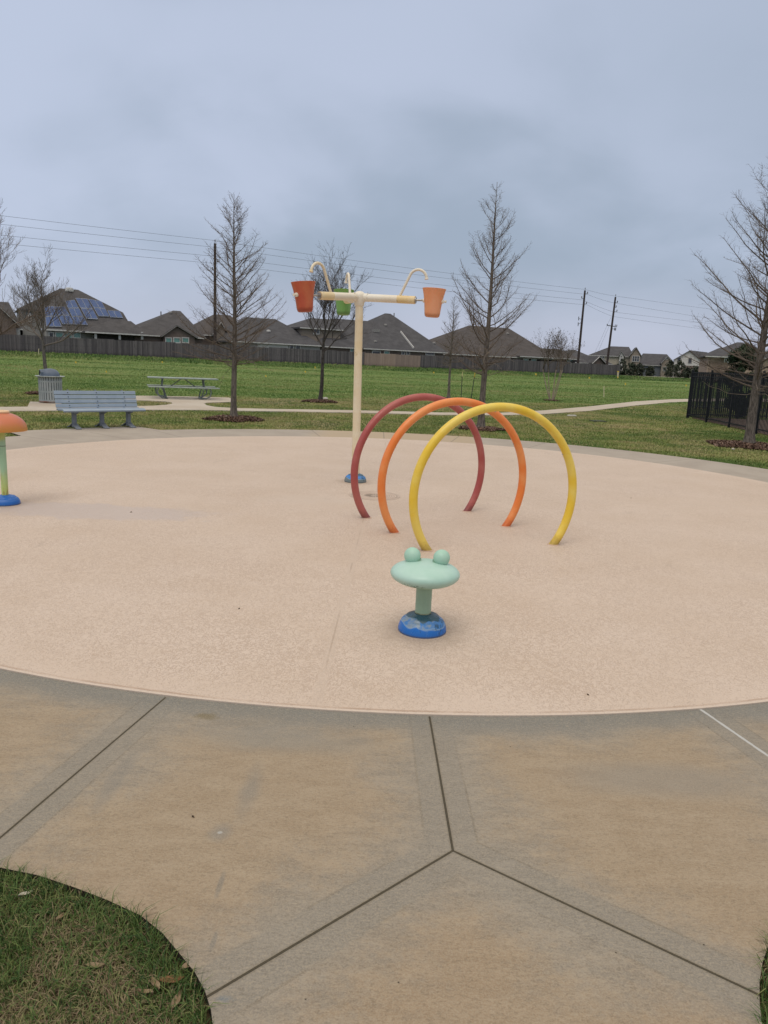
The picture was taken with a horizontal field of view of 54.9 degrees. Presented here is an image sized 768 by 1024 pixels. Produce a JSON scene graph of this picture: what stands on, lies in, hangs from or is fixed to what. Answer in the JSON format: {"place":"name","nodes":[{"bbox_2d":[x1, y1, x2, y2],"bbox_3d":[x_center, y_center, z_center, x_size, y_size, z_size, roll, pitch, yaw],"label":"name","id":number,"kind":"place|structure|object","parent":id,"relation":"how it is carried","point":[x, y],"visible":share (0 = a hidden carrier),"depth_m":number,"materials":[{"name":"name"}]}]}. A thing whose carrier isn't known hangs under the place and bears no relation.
{"place":"outdoors","nodes":[
{"label":"outdoors","id":0,"kind":"place"},
{"bbox_2d":[0,856,227,1023],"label":"grass","id":1,"kind":"structure","parent":0,"point":[63,946],"depth_m":2.04,"materials":[{"name":"green plant"}]},
{"bbox_2d":[18,891,32,896],"bbox_3d":[-1.107,1.178,2.286,0.015,0.016,0.046,11,14,35],"label":"fallen leaf","id":2,"kind":"object","parent":1,"relation":"on","point":[22,893],"visible":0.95,"depth_m":2.29,"materials":[{"name":"beige plant"}]},
{"bbox_2d":[85,962,105,967],"bbox_3d":[-0.791,1.244,2.030,0.054,0.015,0.018,-1,12,-19],"label":"fallen leaf","id":3,"kind":"object","parent":1,"relation":"on","point":[97,963],"visible":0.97,"depth_m":2.03,"materials":[{"name":"brown plant"}]},
{"bbox_2d":[137,988,153,993],"bbox_3d":[-0.630,1.266,1.954,0.050,0.015,0.016,5,12,11],"label":"fallen leaf","id":4,"kind":"object","parent":1,"relation":"on","point":[139,990],"visible":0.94,"depth_m":1.96,"materials":[{"name":"brown plant"}]},
{"bbox_2d":[151,976,159,989],"bbox_3d":[-0.612,1.262,1.981,0.019,0.015,0.057,-8,16,-43],"label":"fallen leaf","id":5,"kind":"object","parent":1,"relation":"on","point":[157,983],"visible":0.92,"depth_m":1.98,"materials":[{"name":"brown plant"}]},
{"bbox_2d":[159,975,184,982],"bbox_3d":[-0.571,1.260,1.995,0.069,0.014,0.023,-3,12,-24],"label":"fallen leaf","id":6,"kind":"object","parent":1,"relation":"on","point":[170,977],"visible":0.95,"depth_m":2.00,"materials":[{"name":"brown plant"}]},
{"bbox_2d":[171,992,180,1009],"bbox_3d":[-0.542,1.275,1.931,0.020,0.014,0.061,2,11,-3],"label":"fallen leaf","id":7,"kind":"object","parent":1,"relation":"on","point":[176,1001],"visible":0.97,"depth_m":1.93,"materials":[{"name":"brown plant"}]},
{"bbox_2d":[309,262,427,482],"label":"bucket tower","id":8,"kind":"structure","parent":0,"point":[358,299],"depth_m":9.88,"materials":[{"name":"beige metal"}]},
{"bbox_2d":[291,281,315,312],"bbox_3d":[-1.003,-2.664,9.157,0.306,0.378,0.307,2,11,0],"label":"tipping bucket","id":9,"kind":"object","parent":8,"relation":"attached to","point":[303,293],"visible":1,"depth_m":9.06,"materials":[{"name":"plastic"}]},
{"bbox_2d":[334,288,353,315],"bbox_3d":[-0.601,-3.108,10.976,0.308,0.371,0.308,9,13,28],"label":"tipping bucket","id":10,"kind":"object","parent":8,"relation":"attached to","point":[342,308],"visible":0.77,"depth_m":10.89,"materials":[{"name":"plastic"}]},
{"bbox_2d":[423,287,446,317],"bbox_3d":[0.643,-2.711,9.595,0.307,0.368,0.307,-3,13,-25],"label":"tipping bucket","id":11,"kind":"object","parent":8,"relation":"attached to","point":[433,301],"visible":1,"depth_m":9.51,"materials":[{"name":"plastic"}]},
{"bbox_2d":[0,352,767,1023],"bbox_3d":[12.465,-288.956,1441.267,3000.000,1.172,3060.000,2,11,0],"label":"ground","id":12,"kind":"structure","parent":0,"point":[376,408],"depth_m":29.35,"materials":[{"name":"green plant"}]},
{"bbox_2d":[0,302,22,350],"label":"brick house","id":13,"kind":"structure","parent":12,"relation":"on","point":[7,307],"depth_m":89.33,"materials":[{"name":"brick"}]},
{"bbox_2d":[25,390,38,393],"bbox_3d":[-12.549,-4.431,27.496,1.533,0.151,1.530,-7,15,-40],"label":"mulch bed","id":14,"kind":"object","parent":12,"relation":"on","point":[33,392],"visible":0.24,"depth_m":27.03,"materials":[{"name":"brown wood"}]},
{"bbox_2d":[1,244,91,368],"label":"oak sapling","id":15,"kind":"object","parent":14,"relation":"on","point":[36,286],"visible":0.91,"depth_m":26.98,"materials":[{"name":"brown plant"}]},
{"bbox_2d":[0,199,65,334],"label":"oak sapling","id":16,"kind":"object","parent":12,"relation":"on","point":[24,320],"visible":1,"depth_m":20.50,"materials":[{"name":"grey plant"}]},
{"bbox_2d":[16,287,147,354],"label":"solar house","id":17,"kind":"structure","parent":12,"relation":"on","point":[105,321],"depth_m":93.30,"materials":[{"name":"grey"}]},
{"bbox_2d":[55,332,63,338],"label":"window","id":18,"kind":"structure","parent":17,"relation":"in","point":[57,334],"depth_m":91.36,"materials":[{"name":"teal glass"}]},
{"bbox_2d":[73,332,80,337],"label":"window","id":19,"kind":"structure","parent":17,"relation":"in","point":[77,335],"depth_m":92.31,"materials":[{"name":"teal glass"}]},
{"bbox_2d":[134,311,205,355],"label":"brick house","id":20,"kind":"structure","parent":12,"relation":"on","point":[168,327],"depth_m":99.07,"materials":[{"name":"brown brick"}]},
{"bbox_2d":[165,337,171,341],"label":"window","id":21,"kind":"structure","parent":20,"relation":"in","point":[167,339],"depth_m":97.52,"materials":[{"name":"teal glass"}]},
{"bbox_2d":[173,337,180,342],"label":"window","id":22,"kind":"structure","parent":20,"relation":"in","point":[175,339],"depth_m":98.02,"materials":[{"name":"teal glass"}]},
{"bbox_2d":[182,337,188,342],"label":"window","id":23,"kind":"structure","parent":20,"relation":"in","point":[186,339],"depth_m":98.54,"materials":[{"name":"teal glass"}]},
{"bbox_2d":[0,334,364,364],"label":"wooden fence","id":24,"kind":"object","parent":12,"relation":"on","point":[282,355],"visible":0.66,"depth_m":88.11,"materials":[{"name":"wood"}]},
{"bbox_2d":[193,314,232,355],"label":"brown house","id":25,"kind":"structure","parent":12,"relation":"on","point":[208,328],"depth_m":108.95,"materials":[{"name":"brick"}]},
{"bbox_2d":[212,243,218,344],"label":"power pole","id":26,"kind":"object","parent":12,"relation":"on","point":[214,319],"visible":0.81,"depth_m":92.77,"materials":[{"name":"brown wood"}]},
{"bbox_2d":[7,216,744,313],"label":"power cable","id":27,"kind":"object","parent":26,"relation":"attached to","point":[325,256],"visible":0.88,"depth_m":97.10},
{"bbox_2d":[2,224,755,325],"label":"power cable","id":28,"kind":"object","parent":26,"relation":"attached to","point":[331,263],"visible":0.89,"depth_m":98.07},
{"bbox_2d":[1,243,759,336],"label":"power cable","id":29,"kind":"object","parent":26,"relation":"attached to","point":[320,276],"visible":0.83,"depth_m":96.26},
{"bbox_2d":[201,414,265,421],"bbox_3d":[-4.000,-2.530,19.850,1.630,0.167,1.655,2,11,0],"label":"mulch bed","id":30,"kind":"object","parent":12,"relation":"on","point":[238,418],"visible":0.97,"depth_m":19.51,"materials":[{"name":"brown wood"}]},
{"bbox_2d":[168,193,288,415],"bbox_3d":[-4.042,-5.308,19.415,3.022,5.832,3.005,2,11,0],"label":"cypress tree","id":31,"kind":"object","parent":30,"relation":"on","point":[234,361],"visible":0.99,"depth_m":19.23,"materials":[{"name":"brown plant"}]},
{"bbox_2d":[217,317,321,362],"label":"grey roof house","id":32,"kind":"structure","parent":12,"relation":"on","point":[286,336],"depth_m":106.62,"materials":[{"name":"grey"}]},
{"bbox_2d":[302,399,337,402],"bbox_3d":[-2.601,-4.520,30.022,1.520,0.156,1.490,2,11,0],"label":"mulch bed","id":33,"kind":"object","parent":12,"relation":"on","point":[321,400],"visible":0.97,"depth_m":29.68,"materials":[{"name":"brown wood"}]},
{"bbox_2d":[291,240,373,399],"bbox_3d":[-2.324,-7.593,29.315,2.986,6.481,3.390,7,12,20],"label":"oak sapling","id":34,"kind":"object","parent":33,"relation":"on","point":[325,304],"visible":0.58,"depth_m":29.40,"materials":[{"name":"brown plant"}]},
{"bbox_2d":[287,318,373,351],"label":"two storey house","id":35,"kind":"structure","parent":12,"relation":"on","point":[303,328],"depth_m":110.80,"materials":[{"name":"brick"}]},
{"bbox_2d":[0,350,717,382],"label":"fence weeds","id":36,"kind":"object","parent":12,"relation":"on","point":[100,357],"visible":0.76,"depth_m":93.71,"materials":[{"name":"green plant"}]},
{"bbox_2d":[0,427,767,1023],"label":"walkway","id":37,"kind":"structure","parent":12,"relation":"on","point":[314,867],"depth_m":2.59,"materials":[{"name":"concrete"}]},
{"bbox_2d":[53,389,145,429],"bbox_3d":[-6.167,-2.244,16.127,1.800,0.804,0.602,-8,16,-43],"label":"park bench","id":38,"kind":"object","parent":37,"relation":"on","point":[118,401],"visible":1,"depth_m":16.12,"materials":[{"name":"grey metal"}]},
{"bbox_2d":[0,436,767,716],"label":"splash pad","id":39,"kind":"object","parent":12,"relation":"on","point":[148,566],"visible":0.84,"depth_m":5.72,"materials":[{"name":"beige concrete"}]},
{"bbox_2d":[0,410,27,505],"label":"mushroom fountain","id":40,"kind":"object","parent":39,"relation":"on","point":[10,422],"visible":1,"depth_m":7.75,"materials":[{"name":"plastic"}]},
{"bbox_2d":[349,491,399,499],"bbox_3d":[-0.121,-0.208,9.313,0.650,0.005,0.650,2,11,0],"label":"floor drain","id":41,"kind":"object","parent":39,"relation":"on","point":[368,495],"visible":0.66,"depth_m":9.30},
{"bbox_2d":[351,393,484,518],"bbox_3d":[0.413,-0.607,8.143,1.700,1.383,0.116,-4,13,-27],"label":"water hoop","id":42,"kind":"object","parent":39,"relation":"on","point":[377,418],"visible":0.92,"depth_m":7.91,"materials":[{"name":"red paint"}]},
{"bbox_2d":[390,547,459,638],"bbox_3d":[0.251,0.489,4.625,0.432,0.524,0.432,4,11,8],"label":"frog seat","id":43,"kind":"object","parent":39,"relation":"on","point":[424,577],"visible":1,"depth_m":4.55,"materials":[{"name":"paint"}]},
{"bbox_2d":[377,398,525,533],"bbox_3d":[0.725,-0.456,7.457,1.698,1.383,0.116,-3,12,-23],"label":"water hoop","id":44,"kind":"object","parent":39,"relation":"on","point":[413,418],"visible":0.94,"depth_m":7.26,"materials":[{"name":"orange paint"}]},
{"bbox_2d":[409,403,576,551],"bbox_3d":[1.036,-0.304,6.774,1.707,1.383,0.116,-2,12,-19],"label":"water hoop","id":45,"kind":"object","parent":39,"relation":"on","point":[442,432],"visible":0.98,"depth_m":6.62,"materials":[{"name":"yellow paint"}]},
{"bbox_2d":[0,391,767,468],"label":"lawn grass","id":46,"kind":"structure","parent":12,"relation":"on","point":[708,456],"depth_m":20.81,"materials":[{"name":"green plant"}]},
{"bbox_2d":[0,351,767,405],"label":"field grass","id":47,"kind":"structure","parent":12,"relation":"on","point":[72,387],"depth_m":51.73,"materials":[{"name":"green plant"}]},
{"bbox_2d":[0,396,767,415],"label":"footpath","id":48,"kind":"structure","parent":12,"relation":"on","point":[183,403],"depth_m":25.41,"materials":[{"name":"concrete"}]},
{"bbox_2d":[35,368,64,402],"bbox_3d":[-10.334,-3.926,22.919,0.850,1.025,0.850,0,12,-10],"label":"litter bin","id":49,"kind":"object","parent":48,"relation":"on","point":[49,381],"visible":0.91,"depth_m":22.66,"materials":[{"name":"plastic"}]},
{"bbox_2d":[147,376,219,398],"bbox_3d":[-7.642,-4.716,28.131,2.560,0.773,1.610,-2,12,-20],"label":"picnic table","id":50,"kind":"object","parent":48,"relation":"on","point":[162,386],"visible":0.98,"depth_m":27.89,"materials":[{"name":"grey metal"}]},
{"bbox_2d":[364,353,420,367],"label":"wooden fence","id":51,"kind":"object","parent":12,"relation":"on","point":[383,360],"visible":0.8,"depth_m":103.00,"materials":[{"name":"brown wood"}]},
{"bbox_2d":[362,313,447,366],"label":"steep roof house","id":52,"kind":"structure","parent":12,"relation":"on","point":[390,334],"depth_m":115.54,"materials":[{"name":"brick"}]},
{"bbox_2d":[458,425,505,431],"bbox_3d":[2.667,-2.302,20.223,1.371,0.125,1.363,2,11,0],"label":"mulch bed","id":53,"kind":"object","parent":12,"relation":"on","point":[487,428],"visible":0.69,"depth_m":19.97,"materials":[{"name":"brown wood"}]},
{"bbox_2d":[444,182,539,427],"bbox_3d":[2.784,-5.396,19.776,2.496,6.444,2.918,2,11,0],"label":"cypress tree","id":54,"kind":"object","parent":53,"relation":"on","point":[483,378],"visible":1,"depth_m":19.58,"materials":[{"name":"brown plant"}]},
{"bbox_2d":[429,325,576,366],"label":"brown roof house","id":55,"kind":"structure","parent":12,"relation":"on","point":[529,351],"depth_m":127.75,"materials":[{"name":"brick"}]},
{"bbox_2d":[419,355,619,375],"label":"wooden fence","id":56,"kind":"object","parent":12,"relation":"on","point":[428,361],"visible":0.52,"depth_m":114.31,"materials":[{"name":"wood"}]},
{"bbox_2d":[577,288,587,362],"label":"power pole","id":57,"kind":"object","parent":12,"relation":"on","point":[580,337],"visible":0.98,"depth_m":120.98,"materials":[{"name":"brown wood"}]},
{"bbox_2d":[565,350,612,364],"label":"garage house","id":58,"kind":"structure","parent":12,"relation":"on","point":[584,358],"depth_m":132.58,"materials":[{"name":"brick"}]},
{"bbox_2d":[606,294,617,364],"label":"power pole","id":59,"kind":"object","parent":12,"relation":"on","point":[610,336],"visible":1,"depth_m":128.79,"materials":[{"name":"brown wood"}]},
{"bbox_2d":[3,235,746,327],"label":"power cable","id":60,"kind":"object","parent":59,"relation":"attached to","point":[330,271],"visible":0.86,"depth_m":97.76,"materials":[{"name":"black metal"}]},
{"bbox_2d":[589,346,641,375],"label":"tan house","id":61,"kind":"structure","parent":12,"relation":"on","point":[617,354],"depth_m":206.68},
{"bbox_2d":[632,356,639,361],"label":"window","id":62,"kind":"structure","parent":61,"relation":"in","point":[634,358],"depth_m":203.59,"materials":[{"name":"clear glass"}]},
{"bbox_2d":[617,359,627,374],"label":"garden shrub","id":63,"kind":"object","parent":12,"relation":"on","point":[623,366],"visible":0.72,"depth_m":195.18,"materials":[{"name":"green plant"}]},
{"bbox_2d":[625,362,638,375],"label":"garden shrub","id":64,"kind":"object","parent":12,"relation":"on","point":[632,367],"visible":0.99,"depth_m":192.33,"materials":[{"name":"green plant"}]},
{"bbox_2d":[635,362,646,375],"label":"garden shrub","id":65,"kind":"object","parent":12,"relation":"on","point":[640,367],"visible":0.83,"depth_m":195.36,"materials":[{"name":"green plant"}]},
{"bbox_2d":[644,366,655,375],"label":"garden shrub","id":66,"kind":"object","parent":12,"relation":"on","point":[650,371],"visible":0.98,"depth_m":207.21,"materials":[{"name":"green plant"}]},
{"bbox_2d":[640,353,673,376],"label":"blue grey house","id":67,"kind":"structure","parent":12,"relation":"on","point":[657,362],"depth_m":221.06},
{"bbox_2d":[663,360,674,376],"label":"garden shrub","id":68,"kind":"object","parent":12,"relation":"on","point":[668,371],"visible":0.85,"depth_m":187.25,"materials":[{"name":"green plant"}]},
{"bbox_2d":[672,360,685,377],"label":"garden shrub","id":69,"kind":"object","parent":12,"relation":"on","point":[677,367],"visible":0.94,"depth_m":181.64,"materials":[{"name":"green plant"}]},
{"bbox_2d":[681,366,691,377],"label":"garden shrub","id":70,"kind":"object","parent":12,"relation":"on","point":[686,371],"visible":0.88,"depth_m":179.81,"materials":[{"name":"green plant"}]},
{"bbox_2d":[671,350,707,377],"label":"white gable house","id":71,"kind":"structure","parent":12,"relation":"on","point":[687,362],"depth_m":186.31,"materials":[{"name":"white"}]},
{"bbox_2d":[688,365,698,376],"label":"garden shrub","id":72,"kind":"object","parent":12,"relation":"on","point":[695,368],"visible":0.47,"depth_m":177.85,"materials":[{"name":"green plant"}]},
{"bbox_2d":[686,370,767,433],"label":"black fence","id":73,"kind":"object","parent":12,"relation":"on","point":[731,406],"visible":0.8,"depth_m":25.97,"materials":[{"name":"metal"}]},
{"bbox_2d":[688,370,767,417],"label":"black fence","id":74,"kind":"object","parent":12,"relation":"on","point":[727,394],"visible":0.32,"depth_m":30.37,"materials":[{"name":"metal"}]},
{"bbox_2d":[692,417,767,434],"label":"gravel bed","id":75,"kind":"object","parent":12,"relation":"on","point":[739,424],"visible":0.33,"depth_m":26.68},
{"bbox_2d":[692,377,767,411],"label":"black fence","id":76,"kind":"object","parent":12,"relation":"on","point":[720,395],"visible":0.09,"depth_m":37.24,"materials":[{"name":"metal"}]},
{"bbox_2d":[698,342,767,379],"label":"pink brick house","id":77,"kind":"structure","parent":12,"relation":"on","point":[715,354],"depth_m":125.28,"materials":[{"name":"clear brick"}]},
{"bbox_2d":[705,439,767,449],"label":"mulch bed","id":78,"kind":"object","parent":12,"relation":"on","point":[757,445],"visible":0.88,"depth_m":18.21,"materials":[{"name":"brown wood"}]},
{"bbox_2d":[678,164,767,442],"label":"cypress tree","id":79,"kind":"object","parent":78,"relation":"on","point":[757,375],"visible":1,"depth_m":18.17,"materials":[{"name":"brown plant"}]},
{"bbox_2d":[723,343,756,417],"bbox_3d":[15.150,-5.548,31.272,1.697,3.202,1.694,2,11,0],"label":"evergreen shrub","id":80,"kind":"object","parent":12,"relation":"on","point":[731,359],"visible":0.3,"depth_m":30.96,"materials":[{"name":"green plant"}]},
{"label":"mulch bed","id":81,"kind":"object","parent":12,"relation":"on","visible":0},
{"bbox_2d":[531,327,584,399],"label":"crape myrtle","id":82,"kind":"object","parent":81,"relation":"on","point":[552,341],"visible":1,"depth_m":40.31,"materials":[{"name":"brown plant"}]},
{"bbox_3d":[3.301,-5.820,37.831,0.996,0.117,0.986,2,11,0],"label":"mulch bed","id":83,"kind":"object","parent":12,"relation":"on","visible":0},
{"bbox_2d":[434,298,468,397],"bbox_3d":[3.370,-8.302,37.382,1.862,5.220,1.921,2,11,0],"label":"cypress tree","id":84,"kind":"object","parent":83,"relation":"on","point":[450,357],"visible":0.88,"depth_m":37.31,"materials":[{"name":"brown plant"}]},
{"bbox_2d":[0,0,767,359],"label":"sky","id":85,"kind":"structure","parent":0,"point":[619,136],"materials":[{"name":"grey"}]},
{"bbox_2d":[743,903,767,1023],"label":"grass","id":86,"kind":"structure","parent":0,"point":[764,989],"depth_m":2.04,"materials":[{"name":"green plant"}]}
]}

